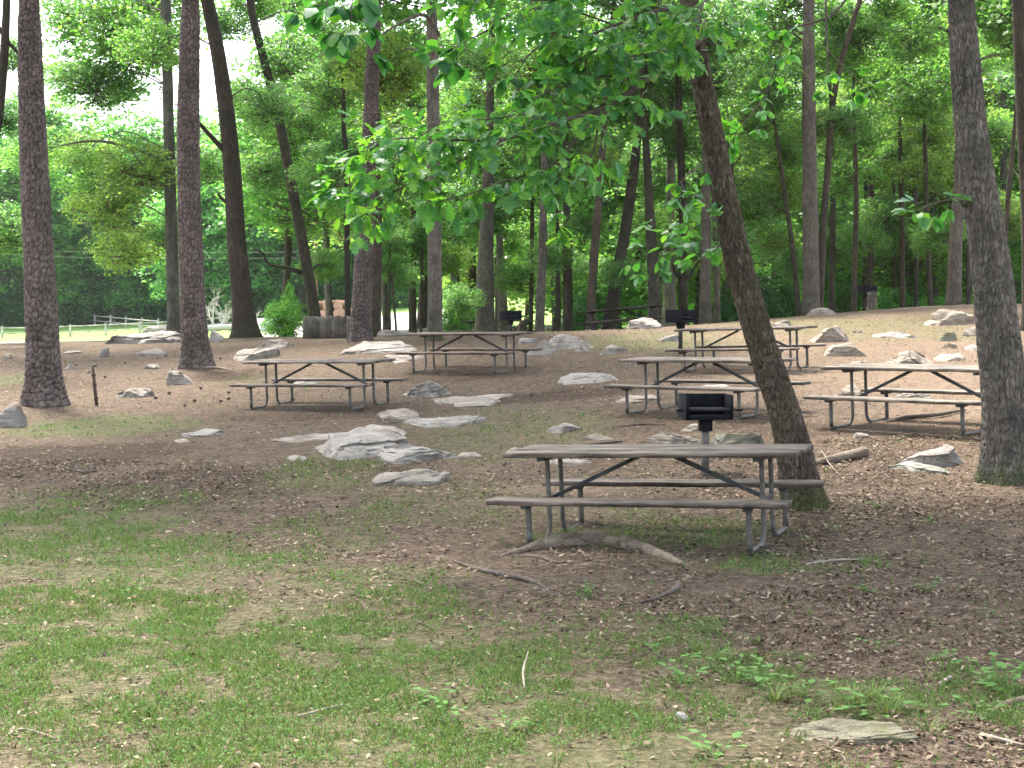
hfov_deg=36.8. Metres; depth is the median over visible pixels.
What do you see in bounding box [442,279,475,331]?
bush
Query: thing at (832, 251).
tree
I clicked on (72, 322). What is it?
bush
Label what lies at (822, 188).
tree
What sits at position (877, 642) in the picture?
weed
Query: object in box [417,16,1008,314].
distant wood
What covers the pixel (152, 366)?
rock
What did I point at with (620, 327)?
tree
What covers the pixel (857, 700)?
grass tuft
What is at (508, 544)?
twig litter
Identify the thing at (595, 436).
rock
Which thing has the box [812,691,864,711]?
grass tuft
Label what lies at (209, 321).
bush
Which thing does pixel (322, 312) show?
felled log
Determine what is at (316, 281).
utility pole
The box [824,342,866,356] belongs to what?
rock
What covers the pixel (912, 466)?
rock
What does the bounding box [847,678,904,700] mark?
grass tuft
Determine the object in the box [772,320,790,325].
rock
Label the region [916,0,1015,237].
tree
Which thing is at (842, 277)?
tree
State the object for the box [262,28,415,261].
tree
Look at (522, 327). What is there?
tree stump
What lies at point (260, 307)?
bush
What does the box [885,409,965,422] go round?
fallen branch
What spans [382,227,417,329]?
tree
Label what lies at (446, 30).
tree
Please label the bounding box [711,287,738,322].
bush
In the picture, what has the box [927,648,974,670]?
weed
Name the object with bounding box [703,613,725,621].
grass tuft
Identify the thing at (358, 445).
rock
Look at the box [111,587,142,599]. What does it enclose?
weed
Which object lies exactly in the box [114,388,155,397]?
rock
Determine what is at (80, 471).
fallen branch
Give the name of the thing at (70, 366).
rock
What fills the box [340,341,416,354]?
rock
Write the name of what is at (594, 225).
tree
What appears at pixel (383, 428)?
rock
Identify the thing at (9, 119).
tree
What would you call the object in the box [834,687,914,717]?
weed
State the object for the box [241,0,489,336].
tree
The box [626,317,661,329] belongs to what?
rock
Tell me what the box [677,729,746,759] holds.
weed
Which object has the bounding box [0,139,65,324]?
tree
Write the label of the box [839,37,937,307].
tree
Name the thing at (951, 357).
rock
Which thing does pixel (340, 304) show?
felled log
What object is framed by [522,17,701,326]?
tree
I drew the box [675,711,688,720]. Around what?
rock
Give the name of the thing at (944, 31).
tree
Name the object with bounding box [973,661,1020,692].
weed
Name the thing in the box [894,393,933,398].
rock
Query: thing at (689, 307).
bush
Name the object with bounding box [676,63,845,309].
tree
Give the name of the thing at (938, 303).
bush
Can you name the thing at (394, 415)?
rock
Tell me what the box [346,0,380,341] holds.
tree
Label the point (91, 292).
tree
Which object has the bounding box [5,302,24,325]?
bush
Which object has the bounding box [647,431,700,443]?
rock
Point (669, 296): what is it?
tree
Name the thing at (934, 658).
grass tuft
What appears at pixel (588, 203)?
tree
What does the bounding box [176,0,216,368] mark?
tree
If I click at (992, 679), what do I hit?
grass tuft
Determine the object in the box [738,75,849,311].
tree
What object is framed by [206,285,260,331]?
fallen tree
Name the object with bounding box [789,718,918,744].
rock
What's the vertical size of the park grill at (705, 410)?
1.266 m
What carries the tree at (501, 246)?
on the ground at (254, 422)
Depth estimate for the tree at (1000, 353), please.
14.62 m
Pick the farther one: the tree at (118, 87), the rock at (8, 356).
the tree at (118, 87)
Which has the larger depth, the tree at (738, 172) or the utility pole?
the utility pole
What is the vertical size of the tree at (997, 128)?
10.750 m
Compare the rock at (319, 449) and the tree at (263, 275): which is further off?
the tree at (263, 275)
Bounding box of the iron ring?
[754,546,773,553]
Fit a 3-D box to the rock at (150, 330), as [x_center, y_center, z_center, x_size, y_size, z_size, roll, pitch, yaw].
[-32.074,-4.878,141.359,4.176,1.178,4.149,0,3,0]
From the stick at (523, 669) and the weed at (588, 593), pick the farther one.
the weed at (588, 593)
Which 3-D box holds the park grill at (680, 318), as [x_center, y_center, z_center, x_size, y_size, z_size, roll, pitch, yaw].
[3.398,-0.863,30.990,0.706,1.266,0.393,-3,4,-45]
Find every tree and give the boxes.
[0,0,43,258]
[0,0,208,333]
[0,87,122,325]
[0,127,23,325]
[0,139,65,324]
[16,106,166,323]
[17,0,70,407]
[55,150,117,309]
[76,184,166,318]
[100,109,220,315]
[101,0,318,338]
[127,134,295,323]
[157,111,298,300]
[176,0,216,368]
[200,0,364,316]
[200,0,382,334]
[201,138,353,317]
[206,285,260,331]
[240,0,419,316]
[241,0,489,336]
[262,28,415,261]
[274,113,450,308]
[278,37,385,316]
[282,0,830,510]
[322,2,532,340]
[332,66,480,329]
[336,80,470,328]
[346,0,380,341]
[350,18,528,330]
[382,160,478,332]
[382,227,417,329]
[382,242,424,330]
[397,22,535,324]
[398,215,475,331]
[404,79,605,329]
[413,0,571,331]
[440,31,658,331]
[482,174,539,324]
[486,0,630,331]
[493,181,536,329]
[495,47,581,331]
[502,34,621,331]
[507,11,656,322]
[519,132,604,331]
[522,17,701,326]
[560,20,699,329]
[561,0,679,330]
[578,0,721,329]
[591,20,711,326]
[600,2,829,324]
[605,0,802,322]
[627,8,724,326]
[646,0,766,323]
[654,73,721,324]
[663,47,768,322]
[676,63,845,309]
[710,53,823,315]
[717,0,893,315]
[721,0,1023,485]
[725,7,855,283]
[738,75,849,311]
[739,65,867,266]
[753,172,863,252]
[762,1,896,307]
[778,0,932,307]
[784,28,876,311]
[799,27,906,311]
[817,142,944,310]
[820,69,907,304]
[836,108,954,307]
[838,3,1014,300]
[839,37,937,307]
[851,93,972,307]
[863,0,1014,305]
[877,27,954,305]
[882,144,919,300]
[883,73,947,306]
[890,37,1021,304]
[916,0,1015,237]
[928,32,1020,304]
[934,15,994,263]
[941,43,1021,251]
[943,162,1021,302]
[977,0,1023,330]
[992,104,1021,269]
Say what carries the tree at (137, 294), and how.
on the ground at (254, 422)
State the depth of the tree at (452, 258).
55.07 m
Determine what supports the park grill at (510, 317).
on the ground at (254, 422)
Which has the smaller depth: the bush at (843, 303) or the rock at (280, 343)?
the rock at (280, 343)
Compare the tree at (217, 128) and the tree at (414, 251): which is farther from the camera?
the tree at (217, 128)
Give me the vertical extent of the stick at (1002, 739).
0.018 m
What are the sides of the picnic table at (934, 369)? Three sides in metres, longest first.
2.466 x 1.454 x 0.760 m
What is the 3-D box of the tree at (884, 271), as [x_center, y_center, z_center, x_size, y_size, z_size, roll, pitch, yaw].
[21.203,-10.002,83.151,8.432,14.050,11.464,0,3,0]
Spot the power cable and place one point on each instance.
(129, 258)
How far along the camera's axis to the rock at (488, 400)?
24.32 m
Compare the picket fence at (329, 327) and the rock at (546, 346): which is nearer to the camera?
the rock at (546, 346)
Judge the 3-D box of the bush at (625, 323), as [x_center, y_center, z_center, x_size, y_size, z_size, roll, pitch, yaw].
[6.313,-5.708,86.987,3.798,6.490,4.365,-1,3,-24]
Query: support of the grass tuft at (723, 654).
on the ground at (254, 422)
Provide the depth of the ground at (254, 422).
12.81 m
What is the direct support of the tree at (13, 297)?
on the ground at (254, 422)
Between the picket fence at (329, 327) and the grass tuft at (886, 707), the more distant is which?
the picket fence at (329, 327)
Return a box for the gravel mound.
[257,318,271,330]
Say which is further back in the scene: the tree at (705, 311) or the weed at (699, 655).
the tree at (705, 311)
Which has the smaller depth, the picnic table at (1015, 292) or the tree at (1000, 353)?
the tree at (1000, 353)
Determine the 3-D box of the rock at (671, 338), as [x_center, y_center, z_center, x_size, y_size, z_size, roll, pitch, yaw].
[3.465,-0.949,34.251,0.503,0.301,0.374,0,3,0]
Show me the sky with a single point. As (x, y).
(206, 68)
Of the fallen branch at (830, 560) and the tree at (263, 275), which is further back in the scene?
the tree at (263, 275)
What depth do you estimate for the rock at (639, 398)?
23.04 m
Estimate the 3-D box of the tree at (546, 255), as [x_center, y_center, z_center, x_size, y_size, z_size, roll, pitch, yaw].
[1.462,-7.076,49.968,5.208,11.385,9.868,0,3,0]
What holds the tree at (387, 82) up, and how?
on the ground at (254, 422)
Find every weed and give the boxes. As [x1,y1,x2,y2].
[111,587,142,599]
[413,682,455,703]
[421,695,468,720]
[477,709,534,730]
[568,579,594,593]
[578,588,607,597]
[635,636,672,655]
[658,659,708,683]
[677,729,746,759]
[680,649,729,670]
[697,654,772,680]
[730,655,794,689]
[781,674,838,702]
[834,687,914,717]
[854,580,875,591]
[856,638,899,651]
[915,577,941,589]
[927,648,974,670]
[938,695,1005,721]
[967,652,1023,685]
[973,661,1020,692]
[987,653,1023,678]
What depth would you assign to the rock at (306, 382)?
28.31 m
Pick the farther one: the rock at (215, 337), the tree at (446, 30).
the tree at (446, 30)
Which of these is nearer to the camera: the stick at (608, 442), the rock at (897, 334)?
the stick at (608, 442)
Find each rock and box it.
[0,402,27,427]
[3,353,12,358]
[62,350,82,353]
[65,364,74,368]
[97,348,110,356]
[105,330,180,343]
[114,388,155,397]
[135,348,166,356]
[138,337,180,343]
[141,325,166,332]
[144,364,161,369]
[166,368,192,384]
[174,439,189,442]
[182,428,223,437]
[209,330,224,342]
[233,346,279,360]
[257,338,294,348]
[270,433,332,441]
[285,455,306,460]
[294,381,318,383]
[313,443,326,454]
[322,431,414,460]
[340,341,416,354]
[349,424,406,435]
[372,469,450,485]
[377,329,410,336]
[377,408,419,421]
[377,446,455,463]
[383,354,424,362]
[402,381,450,397]
[403,415,488,427]
[432,393,518,406]
[456,452,481,457]
[519,338,536,343]
[527,338,556,354]
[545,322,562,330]
[546,423,580,432]
[549,334,592,349]
[550,459,589,465]
[557,372,617,384]
[574,346,588,351]
[580,433,612,440]
[600,345,628,354]
[615,394,660,403]
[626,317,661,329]
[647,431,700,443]
[659,335,677,341]
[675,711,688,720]
[681,423,697,431]
[703,384,729,386]
[709,433,763,443]
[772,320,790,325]
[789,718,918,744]
[806,308,835,315]
[810,325,848,342]
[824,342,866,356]
[834,384,862,395]
[853,433,868,438]
[872,331,916,337]
[885,350,932,363]
[886,461,951,474]
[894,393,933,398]
[900,444,963,466]
[924,309,974,325]
[933,353,965,360]
[938,332,956,340]
[941,343,957,348]
[962,327,975,335]
[964,345,976,350]
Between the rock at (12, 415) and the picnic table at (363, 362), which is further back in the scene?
the picnic table at (363, 362)
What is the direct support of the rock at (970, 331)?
on the ground at (254, 422)
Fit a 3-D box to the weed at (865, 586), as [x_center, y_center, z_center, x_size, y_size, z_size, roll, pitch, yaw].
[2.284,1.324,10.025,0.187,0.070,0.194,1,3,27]
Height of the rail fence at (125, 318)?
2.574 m
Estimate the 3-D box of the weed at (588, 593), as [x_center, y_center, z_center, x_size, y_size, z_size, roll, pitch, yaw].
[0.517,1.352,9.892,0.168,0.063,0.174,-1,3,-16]
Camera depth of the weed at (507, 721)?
6.53 m
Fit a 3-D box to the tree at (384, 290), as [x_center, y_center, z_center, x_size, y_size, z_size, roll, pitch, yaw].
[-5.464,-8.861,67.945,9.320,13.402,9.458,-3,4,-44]
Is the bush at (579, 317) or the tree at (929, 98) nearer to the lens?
the tree at (929, 98)
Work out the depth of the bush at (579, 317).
59.55 m
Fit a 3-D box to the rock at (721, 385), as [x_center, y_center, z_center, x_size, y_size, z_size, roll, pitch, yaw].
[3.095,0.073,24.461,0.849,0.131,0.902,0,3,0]
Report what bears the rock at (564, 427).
on the ground at (254, 422)
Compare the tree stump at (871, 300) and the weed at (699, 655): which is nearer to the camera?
the weed at (699, 655)
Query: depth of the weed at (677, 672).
7.44 m
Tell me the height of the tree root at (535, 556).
0.044 m
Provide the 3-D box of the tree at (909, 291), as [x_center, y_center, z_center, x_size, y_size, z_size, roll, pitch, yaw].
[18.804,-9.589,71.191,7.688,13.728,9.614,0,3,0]
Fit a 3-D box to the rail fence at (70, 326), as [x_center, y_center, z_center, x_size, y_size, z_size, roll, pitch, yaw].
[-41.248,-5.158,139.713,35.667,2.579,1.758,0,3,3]
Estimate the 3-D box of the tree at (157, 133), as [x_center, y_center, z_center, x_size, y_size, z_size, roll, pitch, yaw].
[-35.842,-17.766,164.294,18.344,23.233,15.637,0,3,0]
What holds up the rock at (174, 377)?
on the ground at (254, 422)
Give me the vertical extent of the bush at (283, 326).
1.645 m
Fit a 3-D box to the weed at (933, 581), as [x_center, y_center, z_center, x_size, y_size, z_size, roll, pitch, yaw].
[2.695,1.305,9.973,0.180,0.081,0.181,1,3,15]
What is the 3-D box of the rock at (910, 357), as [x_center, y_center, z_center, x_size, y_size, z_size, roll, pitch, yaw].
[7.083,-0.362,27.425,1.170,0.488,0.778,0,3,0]
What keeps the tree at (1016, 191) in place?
on the ground at (254, 422)
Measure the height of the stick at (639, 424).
0.059 m
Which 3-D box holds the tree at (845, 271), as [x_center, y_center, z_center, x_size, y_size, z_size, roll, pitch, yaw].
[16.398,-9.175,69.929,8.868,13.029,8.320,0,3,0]
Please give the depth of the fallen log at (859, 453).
16.46 m
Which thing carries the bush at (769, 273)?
on the ground at (254, 422)
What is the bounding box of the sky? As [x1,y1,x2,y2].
[0,0,918,256]
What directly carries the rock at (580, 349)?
on the ground at (254, 422)
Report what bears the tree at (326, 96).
on the ground at (254, 422)
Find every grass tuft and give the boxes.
[679,638,722,652]
[700,643,746,661]
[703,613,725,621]
[744,632,773,644]
[753,674,806,703]
[761,674,820,698]
[784,646,817,662]
[805,676,893,707]
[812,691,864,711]
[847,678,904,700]
[853,688,933,716]
[900,714,955,732]
[917,648,951,660]
[968,671,1009,686]
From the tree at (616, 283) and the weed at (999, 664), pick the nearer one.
the weed at (999, 664)
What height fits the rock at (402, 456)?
0.349 m
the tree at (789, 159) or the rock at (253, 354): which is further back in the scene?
the tree at (789, 159)
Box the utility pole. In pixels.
[313,239,317,294]
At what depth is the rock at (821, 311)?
44.55 m
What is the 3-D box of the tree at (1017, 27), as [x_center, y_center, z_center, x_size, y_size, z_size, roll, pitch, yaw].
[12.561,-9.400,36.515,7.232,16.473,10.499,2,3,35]
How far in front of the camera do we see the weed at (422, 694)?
6.99 m
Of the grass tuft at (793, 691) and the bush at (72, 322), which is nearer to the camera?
the grass tuft at (793, 691)
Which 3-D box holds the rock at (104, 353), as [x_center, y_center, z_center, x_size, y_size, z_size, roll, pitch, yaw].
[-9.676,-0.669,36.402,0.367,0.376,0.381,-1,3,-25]
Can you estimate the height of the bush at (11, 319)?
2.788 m
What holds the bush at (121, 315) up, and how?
on the ground at (254, 422)
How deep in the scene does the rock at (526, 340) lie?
34.84 m
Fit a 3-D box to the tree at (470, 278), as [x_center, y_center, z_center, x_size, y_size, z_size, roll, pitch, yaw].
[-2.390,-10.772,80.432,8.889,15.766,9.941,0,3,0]
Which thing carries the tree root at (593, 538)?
on the ground at (254, 422)
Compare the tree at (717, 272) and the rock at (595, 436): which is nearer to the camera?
the rock at (595, 436)
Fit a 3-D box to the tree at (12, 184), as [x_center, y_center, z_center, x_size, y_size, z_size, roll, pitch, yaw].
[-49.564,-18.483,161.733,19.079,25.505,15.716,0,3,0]
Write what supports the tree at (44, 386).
on the ground at (254, 422)
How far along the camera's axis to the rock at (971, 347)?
30.52 m
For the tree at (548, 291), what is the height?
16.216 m
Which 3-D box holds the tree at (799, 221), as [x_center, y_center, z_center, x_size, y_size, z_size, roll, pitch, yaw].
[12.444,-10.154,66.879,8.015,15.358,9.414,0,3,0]
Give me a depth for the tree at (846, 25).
47.73 m
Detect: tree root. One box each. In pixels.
[203,366,237,371]
[446,557,551,590]
[499,531,692,567]
[512,554,558,563]
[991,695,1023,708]
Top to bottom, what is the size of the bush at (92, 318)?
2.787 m
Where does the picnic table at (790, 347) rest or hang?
on the ground at (254, 422)
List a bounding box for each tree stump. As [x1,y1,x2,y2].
[516,321,526,331]
[865,292,877,310]
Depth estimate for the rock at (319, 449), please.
18.67 m
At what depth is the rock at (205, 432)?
20.80 m
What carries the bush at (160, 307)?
on the ground at (254, 422)
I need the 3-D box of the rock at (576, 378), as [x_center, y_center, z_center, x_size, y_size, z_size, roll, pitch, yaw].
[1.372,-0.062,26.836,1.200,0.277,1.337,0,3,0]
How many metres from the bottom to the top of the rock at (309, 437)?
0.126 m
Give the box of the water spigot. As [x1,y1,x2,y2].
[87,364,98,404]
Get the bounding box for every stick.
[0,728,55,738]
[298,704,342,716]
[522,651,528,687]
[574,440,622,444]
[612,423,664,427]
[938,675,952,685]
[984,733,1023,745]
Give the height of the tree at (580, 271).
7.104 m
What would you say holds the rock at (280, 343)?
on the ground at (254, 422)
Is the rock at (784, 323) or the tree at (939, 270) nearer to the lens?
the rock at (784, 323)
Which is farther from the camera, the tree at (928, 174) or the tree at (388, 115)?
the tree at (388, 115)
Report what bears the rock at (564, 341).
on the ground at (254, 422)
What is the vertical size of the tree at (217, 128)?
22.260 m
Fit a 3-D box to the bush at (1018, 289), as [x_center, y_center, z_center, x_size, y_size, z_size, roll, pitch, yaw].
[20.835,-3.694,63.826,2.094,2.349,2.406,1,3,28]
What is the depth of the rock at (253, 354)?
34.26 m
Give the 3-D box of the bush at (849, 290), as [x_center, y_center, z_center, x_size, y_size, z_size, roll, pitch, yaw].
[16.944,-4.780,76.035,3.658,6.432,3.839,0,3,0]
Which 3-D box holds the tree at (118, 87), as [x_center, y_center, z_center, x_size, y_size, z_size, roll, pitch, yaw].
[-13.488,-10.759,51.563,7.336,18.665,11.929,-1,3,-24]
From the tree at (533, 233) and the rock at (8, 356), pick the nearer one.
the rock at (8, 356)
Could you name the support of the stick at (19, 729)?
on the ground at (254, 422)
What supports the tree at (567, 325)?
on the ground at (254, 422)
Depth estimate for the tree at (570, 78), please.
12.35 m
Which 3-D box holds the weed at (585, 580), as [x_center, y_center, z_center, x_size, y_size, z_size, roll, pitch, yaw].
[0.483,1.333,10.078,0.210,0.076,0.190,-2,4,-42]
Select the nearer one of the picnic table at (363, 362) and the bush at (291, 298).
the picnic table at (363, 362)
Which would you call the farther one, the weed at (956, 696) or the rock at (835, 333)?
the rock at (835, 333)
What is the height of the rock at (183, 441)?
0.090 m
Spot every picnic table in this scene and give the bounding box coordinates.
[229,358,407,410]
[396,332,542,373]
[456,320,534,331]
[485,444,825,554]
[576,304,664,330]
[603,357,810,418]
[665,325,826,371]
[803,363,981,435]
[971,282,1021,293]
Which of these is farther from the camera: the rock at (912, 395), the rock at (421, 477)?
the rock at (912, 395)
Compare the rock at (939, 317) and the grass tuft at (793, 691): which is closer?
the grass tuft at (793, 691)
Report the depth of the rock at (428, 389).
25.37 m
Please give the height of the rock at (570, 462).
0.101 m
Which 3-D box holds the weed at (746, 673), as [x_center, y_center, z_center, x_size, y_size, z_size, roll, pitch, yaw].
[1.079,1.390,7.434,0.281,0.104,0.290,-1,3,-22]
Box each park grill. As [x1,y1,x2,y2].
[499,311,524,331]
[665,310,698,353]
[676,393,742,472]
[857,285,879,309]
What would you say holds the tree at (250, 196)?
on the ground at (254, 422)
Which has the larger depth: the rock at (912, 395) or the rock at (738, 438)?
the rock at (912, 395)
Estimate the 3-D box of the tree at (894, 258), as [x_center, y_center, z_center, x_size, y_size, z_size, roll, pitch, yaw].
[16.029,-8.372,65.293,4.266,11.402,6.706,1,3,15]
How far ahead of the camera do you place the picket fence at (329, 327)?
41.16 m
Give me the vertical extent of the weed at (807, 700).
0.099 m
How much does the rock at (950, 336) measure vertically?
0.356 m
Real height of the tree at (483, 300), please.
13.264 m
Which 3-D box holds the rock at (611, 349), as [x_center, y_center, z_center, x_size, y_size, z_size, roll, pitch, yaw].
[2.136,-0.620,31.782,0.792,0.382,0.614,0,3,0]
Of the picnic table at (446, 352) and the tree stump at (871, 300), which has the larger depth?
the tree stump at (871, 300)
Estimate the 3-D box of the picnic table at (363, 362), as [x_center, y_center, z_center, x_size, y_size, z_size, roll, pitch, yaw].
[-3.086,-0.012,24.674,2.465,0.760,1.454,0,4,24]
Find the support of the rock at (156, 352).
on the ground at (254, 422)
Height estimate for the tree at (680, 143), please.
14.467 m
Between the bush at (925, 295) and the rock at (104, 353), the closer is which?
the rock at (104, 353)
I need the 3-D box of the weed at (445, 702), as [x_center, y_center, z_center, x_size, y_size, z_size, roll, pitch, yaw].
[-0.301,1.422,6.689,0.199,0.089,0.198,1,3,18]
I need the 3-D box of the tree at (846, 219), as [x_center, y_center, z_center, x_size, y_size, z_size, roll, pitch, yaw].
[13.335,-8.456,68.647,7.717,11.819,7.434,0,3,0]
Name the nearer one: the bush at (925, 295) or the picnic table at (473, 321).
the picnic table at (473, 321)
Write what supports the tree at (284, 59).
on the ground at (254, 422)
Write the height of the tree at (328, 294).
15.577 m
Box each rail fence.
[0,317,231,337]
[78,313,159,329]
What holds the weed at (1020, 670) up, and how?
on the ground at (254, 422)
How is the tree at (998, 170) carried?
on the ground at (254, 422)
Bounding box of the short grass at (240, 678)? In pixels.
[0,308,1023,767]
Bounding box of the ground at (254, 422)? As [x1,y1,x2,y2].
[0,296,1023,767]
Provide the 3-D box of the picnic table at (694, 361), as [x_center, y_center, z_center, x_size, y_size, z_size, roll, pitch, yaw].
[2.672,0.025,21.210,2.466,0.760,1.454,1,5,40]
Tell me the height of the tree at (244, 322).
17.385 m
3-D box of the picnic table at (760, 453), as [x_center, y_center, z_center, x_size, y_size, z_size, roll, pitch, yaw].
[1.199,0.901,12.605,2.466,0.760,1.454,-1,4,23]
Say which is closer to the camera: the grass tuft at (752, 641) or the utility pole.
the grass tuft at (752, 641)
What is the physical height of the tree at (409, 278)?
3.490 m
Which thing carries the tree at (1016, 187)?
on the ground at (254, 422)
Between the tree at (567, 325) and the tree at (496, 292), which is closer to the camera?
the tree at (567, 325)
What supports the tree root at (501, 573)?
on the ground at (254, 422)
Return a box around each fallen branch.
[65,468,96,472]
[637,580,680,603]
[804,558,863,564]
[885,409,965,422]
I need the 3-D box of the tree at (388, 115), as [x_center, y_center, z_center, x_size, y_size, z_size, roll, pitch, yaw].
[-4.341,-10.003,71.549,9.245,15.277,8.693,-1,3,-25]
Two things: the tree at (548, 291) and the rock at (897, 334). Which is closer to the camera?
the rock at (897, 334)
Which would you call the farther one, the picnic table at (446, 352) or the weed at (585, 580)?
the picnic table at (446, 352)
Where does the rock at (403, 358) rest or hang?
on the ground at (254, 422)
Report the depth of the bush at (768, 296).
61.29 m
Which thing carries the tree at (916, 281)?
on the ground at (254, 422)
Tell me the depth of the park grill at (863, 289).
48.89 m
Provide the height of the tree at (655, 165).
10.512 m
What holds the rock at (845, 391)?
on the ground at (254, 422)
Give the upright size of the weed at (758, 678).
0.130 m
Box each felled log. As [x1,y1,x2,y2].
[319,301,334,310]
[320,310,333,316]
[322,300,344,309]
[333,307,344,316]
[334,301,344,309]
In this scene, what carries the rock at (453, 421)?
on the ground at (254, 422)
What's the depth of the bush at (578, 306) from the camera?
77.50 m
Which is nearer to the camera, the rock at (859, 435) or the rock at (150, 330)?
the rock at (859, 435)
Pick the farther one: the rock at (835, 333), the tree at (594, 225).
the tree at (594, 225)
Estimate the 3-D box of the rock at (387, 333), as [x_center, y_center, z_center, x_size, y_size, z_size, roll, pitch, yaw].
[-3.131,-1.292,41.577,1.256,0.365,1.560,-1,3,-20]
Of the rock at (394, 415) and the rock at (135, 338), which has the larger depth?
the rock at (135, 338)
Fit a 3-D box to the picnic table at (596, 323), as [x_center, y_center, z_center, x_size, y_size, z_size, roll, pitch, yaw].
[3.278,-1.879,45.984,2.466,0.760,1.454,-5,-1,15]
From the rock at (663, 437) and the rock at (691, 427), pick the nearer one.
the rock at (663, 437)
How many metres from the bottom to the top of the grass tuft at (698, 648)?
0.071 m
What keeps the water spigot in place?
on the ground at (254, 422)
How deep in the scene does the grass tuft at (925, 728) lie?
6.53 m
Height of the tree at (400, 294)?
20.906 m
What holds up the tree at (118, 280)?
on the ground at (254, 422)
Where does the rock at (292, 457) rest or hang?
on the ground at (254, 422)
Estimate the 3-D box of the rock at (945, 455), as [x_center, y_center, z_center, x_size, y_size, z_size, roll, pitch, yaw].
[4.415,0.850,15.950,0.722,0.449,0.469,0,3,0]
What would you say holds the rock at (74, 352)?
on the ground at (254, 422)
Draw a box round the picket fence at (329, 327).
[303,315,350,338]
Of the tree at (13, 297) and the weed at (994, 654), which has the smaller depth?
the weed at (994, 654)
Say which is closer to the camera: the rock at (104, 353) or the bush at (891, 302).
the rock at (104, 353)
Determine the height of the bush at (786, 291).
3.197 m
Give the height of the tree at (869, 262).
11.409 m
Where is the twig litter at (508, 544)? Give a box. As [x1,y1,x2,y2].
[0,338,1023,767]
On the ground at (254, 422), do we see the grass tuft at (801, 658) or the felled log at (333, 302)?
the grass tuft at (801, 658)
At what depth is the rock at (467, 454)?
17.89 m
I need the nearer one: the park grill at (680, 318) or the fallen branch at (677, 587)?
the fallen branch at (677, 587)
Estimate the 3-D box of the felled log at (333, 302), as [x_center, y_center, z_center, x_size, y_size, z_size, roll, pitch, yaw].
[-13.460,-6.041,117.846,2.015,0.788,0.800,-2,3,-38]
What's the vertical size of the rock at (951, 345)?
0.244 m
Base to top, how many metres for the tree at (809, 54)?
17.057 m
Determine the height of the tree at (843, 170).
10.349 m
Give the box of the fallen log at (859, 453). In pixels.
[816,447,869,463]
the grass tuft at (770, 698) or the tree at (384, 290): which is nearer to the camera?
the grass tuft at (770, 698)
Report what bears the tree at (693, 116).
on the ground at (254, 422)
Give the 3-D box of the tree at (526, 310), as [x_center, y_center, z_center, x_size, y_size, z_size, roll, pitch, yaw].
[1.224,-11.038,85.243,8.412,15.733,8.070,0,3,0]
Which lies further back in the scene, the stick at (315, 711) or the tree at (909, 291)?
the tree at (909, 291)
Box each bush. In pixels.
[0,307,24,325]
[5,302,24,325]
[58,303,88,324]
[77,302,122,322]
[103,302,149,320]
[137,289,180,319]
[206,300,231,325]
[254,297,268,317]
[259,300,307,336]
[280,276,301,336]
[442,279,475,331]
[561,266,603,327]
[561,287,605,330]
[621,289,637,325]
[635,296,694,323]
[711,260,794,321]
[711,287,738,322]
[754,253,801,314]
[761,269,801,318]
[824,260,886,310]
[824,282,864,312]
[877,287,919,309]
[917,295,944,305]
[919,274,964,306]
[1013,268,1021,303]
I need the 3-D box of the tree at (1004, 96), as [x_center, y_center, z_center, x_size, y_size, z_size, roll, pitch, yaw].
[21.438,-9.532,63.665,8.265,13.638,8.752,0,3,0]
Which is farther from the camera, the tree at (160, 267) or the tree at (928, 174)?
the tree at (160, 267)
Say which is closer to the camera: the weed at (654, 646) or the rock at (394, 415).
the weed at (654, 646)
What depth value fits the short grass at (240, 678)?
7.76 m
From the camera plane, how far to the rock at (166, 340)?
41.79 m
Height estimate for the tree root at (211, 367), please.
0.091 m
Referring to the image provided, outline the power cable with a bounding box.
[12,254,251,258]
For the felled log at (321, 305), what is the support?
on the felled log

